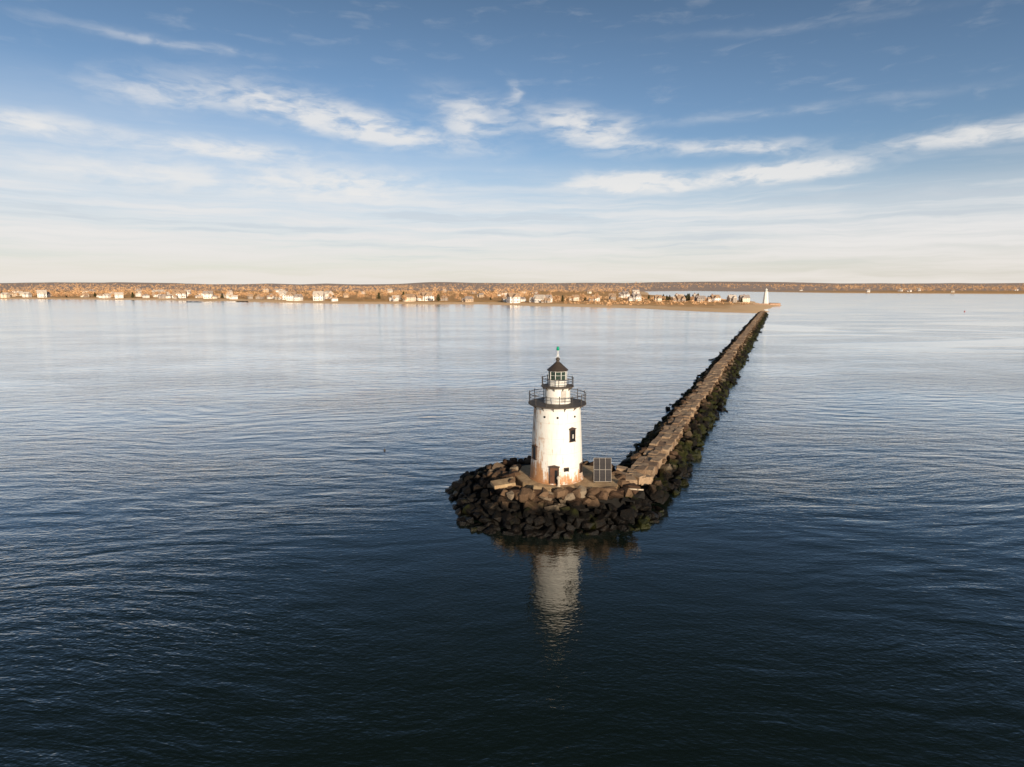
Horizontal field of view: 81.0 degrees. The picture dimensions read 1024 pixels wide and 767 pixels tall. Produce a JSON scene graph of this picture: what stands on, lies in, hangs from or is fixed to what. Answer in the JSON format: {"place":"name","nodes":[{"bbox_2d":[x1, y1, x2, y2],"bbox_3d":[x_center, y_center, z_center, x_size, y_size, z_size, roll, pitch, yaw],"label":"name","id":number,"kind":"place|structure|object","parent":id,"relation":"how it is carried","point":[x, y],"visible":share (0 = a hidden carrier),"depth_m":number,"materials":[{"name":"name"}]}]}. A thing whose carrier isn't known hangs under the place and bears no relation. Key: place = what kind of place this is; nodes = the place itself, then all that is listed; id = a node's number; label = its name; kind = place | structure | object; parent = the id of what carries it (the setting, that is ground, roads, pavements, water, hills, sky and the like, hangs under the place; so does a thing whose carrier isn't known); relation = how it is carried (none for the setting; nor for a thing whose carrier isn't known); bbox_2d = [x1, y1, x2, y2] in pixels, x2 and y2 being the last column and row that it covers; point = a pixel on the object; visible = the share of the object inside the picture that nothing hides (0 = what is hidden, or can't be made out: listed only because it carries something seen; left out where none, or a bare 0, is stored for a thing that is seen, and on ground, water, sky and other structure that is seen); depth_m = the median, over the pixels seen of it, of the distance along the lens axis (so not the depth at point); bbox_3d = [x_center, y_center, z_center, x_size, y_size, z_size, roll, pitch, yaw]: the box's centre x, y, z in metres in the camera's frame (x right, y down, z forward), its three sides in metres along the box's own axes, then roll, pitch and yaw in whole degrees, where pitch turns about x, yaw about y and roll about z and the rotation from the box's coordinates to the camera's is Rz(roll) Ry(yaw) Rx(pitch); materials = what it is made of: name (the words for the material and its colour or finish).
{"place":"outdoors","nodes":[
{"label":"outdoors","id":0,"kind":"place"},
{"bbox_2d":[0,291,1023,766],"bbox_3d":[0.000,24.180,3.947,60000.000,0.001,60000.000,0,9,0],"label":"water","id":1,"kind":"structure","parent":0,"point":[232,533],"depth_m":57.04,"materials":[{"name":"blue liquid"}]},
{"bbox_2d":[483,527,495,534],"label":"boulder","id":2,"kind":"object","parent":1,"relation":"in","point":[490,530],"visible":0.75,"depth_m":60.11,"materials":[{"name":"stone"}]},
{"bbox_2d":[502,530,514,535],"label":"boulder","id":3,"kind":"object","parent":1,"relation":"in","point":[509,532],"visible":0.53,"depth_m":59.70,"materials":[{"name":"stone"}]},
{"bbox_2d":[524,529,533,537],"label":"boulder","id":4,"kind":"object","parent":1,"relation":"in","point":[529,533],"visible":1,"depth_m":59.25,"materials":[{"name":"stone"}]},
{"bbox_2d":[563,531,573,538],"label":"boulder","id":5,"kind":"object","parent":1,"relation":"in","point":[568,534],"visible":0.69,"depth_m":58.93,"materials":[{"name":"stone"}]},
{"bbox_2d":[565,524,574,531],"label":"boulder","id":6,"kind":"object","parent":1,"relation":"in","point":[568,527],"visible":0.7,"depth_m":59.74,"materials":[{"name":"stone"}]},
{"bbox_2d":[581,520,594,529],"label":"boulder","id":7,"kind":"object","parent":1,"relation":"in","point":[587,525],"visible":0.91,"depth_m":60.46,"materials":[{"name":"stone"}]},
{"bbox_2d":[617,523,626,530],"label":"boulder","id":8,"kind":"object","parent":1,"relation":"in","point":[622,527],"visible":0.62,"depth_m":60.89,"materials":[{"name":"stone"}]},
{"bbox_2d":[635,519,650,528],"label":"boulder","id":9,"kind":"object","parent":1,"relation":"in","point":[641,523],"visible":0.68,"depth_m":61.56,"materials":[{"name":"stone"}]},
{"bbox_2d":[0,282,1023,312],"bbox_3d":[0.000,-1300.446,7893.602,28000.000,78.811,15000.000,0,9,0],"label":"ground","id":10,"kind":"structure","parent":0,"point":[749,307],"depth_m":2534.40,"materials":[{"name":"brown sand"}]},
{"bbox_2d":[36,289,46,296],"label":"house","id":11,"kind":"structure","parent":10,"relation":"on","point":[41,293],"depth_m":1153.48,"materials":[{"name":"white"}]},
{"bbox_2d":[172,289,186,297],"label":"house","id":12,"kind":"structure","parent":10,"relation":"on","point":[181,293],"depth_m":1079.03,"materials":[{"name":"white"}]},
{"bbox_2d":[203,290,213,298],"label":"house","id":13,"kind":"structure","parent":10,"relation":"on","point":[207,294],"depth_m":1042.23,"materials":[{"name":"white"}]},
{"bbox_2d":[278,290,287,299],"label":"house","id":14,"kind":"structure","parent":10,"relation":"on","point":[282,294],"depth_m":968.32,"materials":[{"name":"white"}]},
{"bbox_2d":[286,291,296,300],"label":"house","id":15,"kind":"structure","parent":10,"relation":"on","point":[289,296],"depth_m":922.18,"materials":[{"name":"white"}]},
{"bbox_2d":[294,293,302,300],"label":"house","id":16,"kind":"structure","parent":10,"relation":"on","point":[298,297],"depth_m":910.75,"materials":[{"name":"white"}]},
{"bbox_2d":[312,290,324,300],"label":"house","id":17,"kind":"structure","parent":10,"relation":"on","point":[317,295],"depth_m":907.31,"materials":[{"name":"white"}]},
{"bbox_2d":[403,293,415,301],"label":"house","id":18,"kind":"structure","parent":10,"relation":"on","point":[411,297],"depth_m":851.14,"materials":[{"name":"beige"}]},
{"bbox_2d":[416,291,434,300],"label":"house","id":19,"kind":"structure","parent":10,"relation":"on","point":[427,296],"depth_m":870.71,"materials":[{"name":"white"}]},
{"bbox_2d":[462,295,473,301],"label":"house","id":20,"kind":"structure","parent":10,"relation":"on","point":[467,298],"depth_m":835.21,"materials":[{"name":"beige"}]},
{"bbox_2d":[0,282,1023,297],"bbox_3d":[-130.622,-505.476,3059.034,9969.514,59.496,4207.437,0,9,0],"label":"woodland","id":21,"kind":"object","parent":10,"relation":"on","point":[77,288],"visible":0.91,"depth_m":2558.26,"materials":[{"name":"brown plant"}]},
{"bbox_2d":[506,291,520,302],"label":"house","id":22,"kind":"structure","parent":10,"relation":"on","point":[513,297],"depth_m":793.15,"materials":[{"name":"white"}]},
{"bbox_2d":[529,293,545,302],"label":"house","id":23,"kind":"structure","parent":10,"relation":"on","point":[537,298],"depth_m":799.71,"materials":[{"name":"white"}]},
{"bbox_2d":[619,290,629,297],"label":"house","id":24,"kind":"structure","parent":10,"relation":"on","point":[624,294],"depth_m":1054.17,"materials":[{"name":"white"}]},
{"bbox_2d":[628,292,641,300],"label":"house","id":25,"kind":"structure","parent":10,"relation":"on","point":[634,296],"depth_m":857.38,"materials":[{"name":"white"}]},
{"bbox_2d":[552,295,748,305],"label":"shrubs","id":26,"kind":"object","parent":10,"relation":"on","point":[643,298],"visible":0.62,"depth_m":797.51,"materials":[{"name":"plant"}]},
{"bbox_2d":[672,294,685,301],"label":"house","id":27,"kind":"structure","parent":10,"relation":"on","point":[681,298],"depth_m":822.40,"materials":[{"name":"grey"}]},
{"bbox_2d":[707,294,720,301],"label":"house","id":28,"kind":"structure","parent":10,"relation":"on","point":[714,297],"depth_m":838.06,"materials":[{"name":"white"}]},
{"bbox_2d":[727,294,736,301],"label":"house","id":29,"kind":"structure","parent":10,"relation":"on","point":[731,298],"depth_m":829.59,"materials":[{"name":"grey"}]},
{"bbox_2d":[738,294,749,301],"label":"house","id":30,"kind":"structure","parent":10,"relation":"on","point":[745,298],"depth_m":847.55,"materials":[{"name":"beige"}]},
{"bbox_2d":[762,288,767,303],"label":"lighthouse","id":31,"kind":"object","parent":10,"relation":"on","point":[765,298],"visible":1,"depth_m":757.94,"materials":[{"name":"white paint"}]},
{"bbox_2d":[0,0,1023,283],"label":"sky","id":32,"kind":"structure","parent":0,"point":[142,141],"materials":[{"name":"blue"}]},
{"bbox_2d":[476,348,739,529],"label":"terrain mound","id":33,"kind":"object","parent":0,"point":[619,504],"visible":0.07,"depth_m":64.39,"materials":[{"name":"black stone"}]},
{"bbox_2d":[457,498,471,506],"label":"boulder","id":34,"kind":"object","parent":33,"relation":"on","point":[461,502],"visible":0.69,"depth_m":66.56,"materials":[{"name":"stone"}]},
{"bbox_2d":[462,485,472,494],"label":"boulder","id":35,"kind":"object","parent":33,"relation":"on","point":[467,490],"visible":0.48,"depth_m":69.84,"materials":[{"name":"stone"}]},
{"bbox_2d":[462,504,474,517],"bbox_3d":[-4.224,13.854,65.021,2.217,1.615,1.620,-8,12,-40],"label":"boulder","id":36,"kind":"object","parent":33,"relation":"on","point":[467,509],"visible":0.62,"depth_m":64.39,"materials":[{"name":"stone"}]},
{"bbox_2d":[477,497,492,505],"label":"boulder","id":37,"kind":"object","parent":33,"relation":"on","point":[481,501],"visible":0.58,"depth_m":65.33,"materials":[{"name":"stone"}]},
{"bbox_2d":[479,515,492,523],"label":"boulder","id":38,"kind":"object","parent":33,"relation":"on","point":[484,519],"visible":0.97,"depth_m":61.83,"materials":[{"name":"stone"}]},
{"bbox_2d":[481,489,490,498],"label":"boulder","id":39,"kind":"object","parent":33,"relation":"on","point":[485,493],"visible":0.66,"depth_m":66.05,"materials":[{"name":"stone"}]},
{"bbox_2d":[482,503,494,511],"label":"boulder","id":40,"kind":"object","parent":33,"relation":"on","point":[491,506],"visible":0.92,"depth_m":63.23,"materials":[{"name":"stone"}]},
{"bbox_2d":[492,510,501,523],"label":"boulder","id":41,"kind":"object","parent":33,"relation":"on","point":[496,515],"visible":0.73,"depth_m":61.93,"materials":[{"name":"stone"}]},
{"bbox_2d":[492,470,502,479],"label":"boulder","id":42,"kind":"object","parent":33,"relation":"on","point":[497,474],"visible":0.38,"depth_m":69.22,"materials":[{"name":"stone"}]},
{"bbox_2d":[495,496,506,504],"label":"boulder","id":43,"kind":"object","parent":33,"relation":"on","point":[499,499],"visible":0.81,"depth_m":63.46,"materials":[{"name":"stone"}]},
{"bbox_2d":[501,500,512,510],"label":"boulder","id":44,"kind":"object","parent":33,"relation":"on","point":[506,504],"visible":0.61,"depth_m":63.08,"materials":[{"name":"stone"}]},
{"bbox_2d":[497,485,521,491],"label":"boulder","id":45,"kind":"object","parent":33,"relation":"on","point":[515,487],"visible":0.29,"depth_m":65.51,"materials":[{"name":"stone"}]},
{"bbox_2d":[505,478,514,490],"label":"boulder","id":46,"kind":"object","parent":45,"relation":"on","point":[510,480],"visible":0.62,"depth_m":64.79,"materials":[{"name":"stone"}]},
{"bbox_2d":[490,477,515,488],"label":"concrete slab","id":47,"kind":"structure","parent":46,"relation":"on","point":[500,483],"depth_m":64.65,"materials":[{"name":"beige concrete"}]},
{"bbox_2d":[502,518,520,527],"bbox_3d":[0.006,14.273,61.153,1.946,0.983,1.088,-15,1,11],"label":"boulder","id":48,"kind":"object","parent":33,"relation":"on","point":[512,521],"visible":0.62,"depth_m":60.95,"materials":[{"name":"stone"}]},
{"bbox_2d":[502,520,510,529],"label":"boulder","id":49,"kind":"object","parent":48,"relation":"on","point":[507,524],"visible":1,"depth_m":60.37,"materials":[{"name":"stone"}]},
{"bbox_2d":[501,511,512,522],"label":"boulder","id":50,"kind":"object","parent":48,"relation":"on","point":[506,515],"visible":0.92,"depth_m":61.49,"materials":[{"name":"stone"}]},
{"bbox_2d":[523,499,539,511],"bbox_3d":[2.069,12.889,62.383,2.031,1.212,1.299,24,34,-7],"label":"boulder","id":51,"kind":"object","parent":33,"relation":"on","point":[534,506],"visible":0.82,"depth_m":61.98,"materials":[{"name":"stone"}]},
{"bbox_2d":[517,487,529,502],"bbox_3d":[1.179,11.626,62.378,1.273,1.270,1.430,-9,28,-26],"label":"boulder","id":52,"kind":"object","parent":51,"relation":"on","point":[523,495],"visible":1,"depth_m":61.88,"materials":[{"name":"stone"}]},
{"bbox_2d":[529,488,540,502],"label":"boulder","id":53,"kind":"object","parent":33,"relation":"on","point":[537,499],"visible":0.13,"depth_m":62.66,"materials":[{"name":"stone"}]},
{"bbox_2d":[532,489,541,497],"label":"boulder","id":54,"kind":"object","parent":53,"relation":"on","point":[537,491],"visible":0.54,"depth_m":62.34,"materials":[{"name":"stone"}]},
{"bbox_2d":[538,487,548,496],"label":"boulder","id":55,"kind":"object","parent":54,"relation":"on","point":[544,492],"visible":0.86,"depth_m":61.86,"materials":[{"name":"stone"}]},
{"bbox_2d":[533,516,545,526],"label":"boulder","id":56,"kind":"object","parent":33,"relation":"on","point":[538,521],"visible":1,"depth_m":60.30,"materials":[{"name":"stone"}]},
{"bbox_2d":[533,530,552,536],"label":"boulder","id":57,"kind":"object","parent":33,"relation":"on","point":[539,532],"visible":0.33,"depth_m":59.45,"materials":[{"name":"stone"}]},
{"bbox_2d":[542,525,555,536],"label":"boulder","id":58,"kind":"object","parent":33,"relation":"on","point":[552,528],"visible":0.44,"depth_m":59.74,"materials":[{"name":"stone"}]},
{"bbox_2d":[544,515,556,526],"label":"boulder","id":59,"kind":"object","parent":33,"relation":"on","point":[548,522],"visible":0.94,"depth_m":60.49,"materials":[{"name":"stone"}]},
{"bbox_2d":[544,505,559,512],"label":"boulder","id":60,"kind":"object","parent":33,"relation":"on","point":[553,508],"visible":0.95,"depth_m":61.91,"materials":[{"name":"stone"}]},
{"bbox_2d":[554,526,565,534],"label":"boulder","id":61,"kind":"object","parent":33,"relation":"on","point":[560,530],"visible":0.65,"depth_m":59.75,"materials":[{"name":"stone"}]},
{"bbox_2d":[555,518,566,527],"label":"boulder","id":62,"kind":"object","parent":61,"relation":"on","point":[559,522],"visible":0.78,"depth_m":60.09,"materials":[{"name":"stone"}]},
{"bbox_2d":[516,465,619,491],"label":"concrete platform","id":63,"kind":"structure","parent":33,"relation":"on","point":[523,479],"depth_m":65.74,"materials":[{"name":"concrete"}]},
{"bbox_2d":[528,346,585,484],"bbox_3d":[5.000,3.208,66.384,6.400,14.680,6.400,0,9,0],"label":"lighthouse","id":64,"kind":"object","parent":63,"relation":"on","point":[556,450],"visible":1,"depth_m":64.69,"materials":[{"name":"white paint"}]},
{"bbox_2d":[531,444,536,459],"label":"window","id":65,"kind":"structure","parent":64,"relation":"in","point":[534,448],"depth_m":65.66,"materials":[{"name":"brown paint"}]},
{"bbox_2d":[549,465,559,483],"bbox_3d":[4.540,9.805,64.516,1.190,2.070,0.300,1,9,9],"label":"door","id":66,"kind":"structure","parent":64,"relation":"in","point":[553,470],"depth_m":64.46,"materials":[{"name":"paint"}]},
{"bbox_2d":[569,427,576,441],"bbox_3d":[6.489,5.483,64.431,0.890,1.600,0.300,-6,11,-33],"label":"window","id":67,"kind":"structure","parent":64,"relation":"in","point":[572,431],"depth_m":64.36,"materials":[{"name":"brown paint"}]},
{"bbox_2d":[592,458,610,482],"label":"solar panel array","id":68,"kind":"object","parent":63,"relation":"on","point":[602,470],"visible":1,"depth_m":65.21,"materials":[{"name":"glass"}]},
{"bbox_2d":[617,480,629,487],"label":"boulder","id":69,"kind":"object","parent":63,"relation":"on","point":[621,483],"visible":0.66,"depth_m":64.55,"materials":[{"name":"stone"}]},
{"bbox_2d":[567,498,585,508],"bbox_3d":[6.760,12.671,63.340,1.578,1.199,1.979,-15,-25,32],"label":"boulder","id":70,"kind":"object","parent":33,"relation":"on","point":[580,505],"visible":0.64,"depth_m":62.70,"materials":[{"name":"stone"}]},
{"bbox_2d":[564,493,574,500],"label":"boulder","id":71,"kind":"object","parent":70,"relation":"on","point":[570,496],"visible":0.56,"depth_m":62.42,"materials":[{"name":"stone"}]},
{"bbox_2d":[561,488,568,499],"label":"boulder","id":72,"kind":"object","parent":71,"relation":"on","point":[566,493],"visible":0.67,"depth_m":62.51,"materials":[{"name":"stone"}]},
{"bbox_2d":[553,488,564,497],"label":"boulder","id":73,"kind":"object","parent":72,"relation":"on","point":[559,493],"visible":1,"depth_m":62.24,"materials":[{"name":"stone"}]},
{"bbox_2d":[572,488,580,498],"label":"boulder","id":74,"kind":"object","parent":70,"relation":"on","point":[576,493],"visible":0.99,"depth_m":62.26,"materials":[{"name":"stone"}]},
{"bbox_2d":[582,497,591,504],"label":"boulder","id":75,"kind":"object","parent":70,"relation":"on","point":[586,500],"visible":0.62,"depth_m":62.59,"materials":[{"name":"stone"}]},
{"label":"boulder","id":76,"kind":"object","parent":70,"relation":"on","visible":0},
{"bbox_2d":[577,485,586,497],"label":"boulder","id":77,"kind":"object","parent":76,"relation":"on","point":[583,491],"visible":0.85,"depth_m":62.50,"materials":[{"name":"stone"}]},
{"bbox_2d":[572,516,584,527],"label":"boulder","id":78,"kind":"object","parent":33,"relation":"on","point":[576,522],"visible":0.72,"depth_m":60.82,"materials":[{"name":"stone"}]},
{"bbox_2d":[565,507,578,518],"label":"boulder","id":79,"kind":"object","parent":78,"relation":"on","point":[573,512],"visible":0.91,"depth_m":61.33,"materials":[{"name":"stone"}]},
{"bbox_2d":[559,506,569,513],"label":"boulder","id":80,"kind":"object","parent":79,"relation":"on","point":[564,509],"visible":1,"depth_m":61.47,"materials":[{"name":"stone"}]},
{"bbox_2d":[579,511,591,520],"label":"boulder","id":81,"kind":"object","parent":33,"relation":"on","point":[588,516],"visible":0.58,"depth_m":61.66,"materials":[{"name":"stone"}]},
{"bbox_2d":[583,529,597,534],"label":"boulder","id":82,"kind":"object","parent":33,"relation":"on","point":[590,532],"visible":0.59,"depth_m":59.74,"materials":[{"name":"stone"}]},
{"bbox_2d":[586,498,599,508],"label":"boulder","id":83,"kind":"object","parent":33,"relation":"on","point":[595,503],"visible":0.82,"depth_m":62.63,"materials":[{"name":"stone"}]},
{"bbox_2d":[588,487,599,495],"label":"boulder","id":84,"kind":"object","parent":83,"relation":"on","point":[594,491],"visible":0.59,"depth_m":62.47,"materials":[{"name":"stone"}]},
{"bbox_2d":[590,517,605,528],"bbox_3d":[8.621,14.387,61.210,1.108,1.349,1.910,-37,6,-40],"label":"boulder","id":85,"kind":"object","parent":33,"relation":"on","point":[599,522],"visible":0.69,"depth_m":60.69,"materials":[{"name":"stone"}]},
{"bbox_2d":[445,311,768,503],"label":"breakwater boulders","id":86,"kind":"object","parent":33,"relation":"on","point":[661,485],"visible":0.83,"depth_m":91.78,"materials":[{"name":"stone"}]},
{"bbox_2d":[616,311,763,484],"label":"path walkway","id":87,"kind":"structure","parent":86,"relation":"on","point":[644,468],"depth_m":89.70,"materials":[{"name":"stone"}]},
{"bbox_2d":[600,486,616,495],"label":"boulder","id":88,"kind":"object","parent":33,"relation":"on","point":[608,489],"visible":0.52,"depth_m":63.00,"materials":[{"name":"stone"}]},
{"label":"boulder","id":89,"kind":"object","parent":88,"relation":"on","visible":0},
{"bbox_2d":[609,490,623,497],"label":"boulder","id":90,"kind":"object","parent":89,"relation":"on","point":[615,494],"visible":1,"depth_m":62.59,"materials":[{"name":"stone"}]},
{"bbox_2d":[613,515,625,522],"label":"boulder","id":91,"kind":"object","parent":33,"relation":"on","point":[619,519],"visible":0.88,"depth_m":61.94,"materials":[{"name":"stone"}]},
{"bbox_2d":[620,508,634,523],"bbox_3d":[12.267,13.957,62.896,1.678,1.828,1.754,1,17,27],"label":"boulder","id":92,"kind":"object","parent":33,"relation":"on","point":[627,514],"visible":0.86,"depth_m":62.45,"materials":[{"name":"stone"}]},
{"bbox_2d":[625,505,637,517],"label":"boulder","id":93,"kind":"object","parent":33,"relation":"on","point":[634,509],"visible":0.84,"depth_m":63.20,"materials":[{"name":"stone"}]},
{"bbox_2d":[624,483,639,494],"bbox_3d":[12.908,11.293,63.986,1.601,1.201,1.321,-6,-5,-39],"label":"boulder","id":94,"kind":"object","parent":33,"relation":"on","point":[633,485],"visible":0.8,"depth_m":63.55,"materials":[{"name":"stone"}]},
{"bbox_2d":[623,487,631,496],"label":"boulder","id":95,"kind":"object","parent":94,"relation":"on","point":[627,492],"visible":0.93,"depth_m":62.58,"materials":[{"name":"stone"}]},
{"bbox_2d":[630,496,641,509],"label":"boulder","id":96,"kind":"object","parent":33,"relation":"on","point":[637,504],"visible":0.69,"depth_m":64.68,"materials":[{"name":"stone"}]},
{"bbox_2d":[637,503,650,511],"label":"boulder","id":97,"kind":"object","parent":33,"relation":"on","point":[643,507],"visible":0.73,"depth_m":64.47,"materials":[{"name":"stone"}]},
{"bbox_2d":[644,511,658,518],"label":"boulder","id":98,"kind":"object","parent":33,"relation":"on","point":[652,515],"visible":0.55,"depth_m":63.64,"materials":[{"name":"stone"}]},
{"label":"boulder","id":99,"kind":"object","parent":33,"relation":"on","visible":0},
{"bbox_2d":[522,507,534,519],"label":"boulder","id":100,"kind":"object","parent":99,"relation":"on","point":[527,511],"visible":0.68,"depth_m":61.41,"materials":[{"name":"stone"}]},
{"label":"boulder","id":101,"kind":"object","parent":33,"relation":"on","visible":0},
{"bbox_2d":[526,488,534,499],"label":"boulder","id":102,"kind":"object","parent":101,"relation":"on","point":[531,496],"visible":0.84,"depth_m":61.85,"materials":[{"name":"stone"}]},
{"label":"boulder","id":103,"kind":"object","parent":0,"visible":0},
{"bbox_2d":[473,484,482,491],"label":"boulder","id":104,"kind":"object","parent":103,"relation":"on","point":[477,488],"visible":0.76,"depth_m":68.68,"materials":[{"name":"stone"}]},
{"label":"boulder","id":105,"kind":"object","parent":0,"visible":0},
{"bbox_2d":[511,524,520,531],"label":"boulder","id":106,"kind":"object","parent":105,"relation":"on","point":[516,527],"visible":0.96,"depth_m":59.99,"materials":[{"name":"stone"}]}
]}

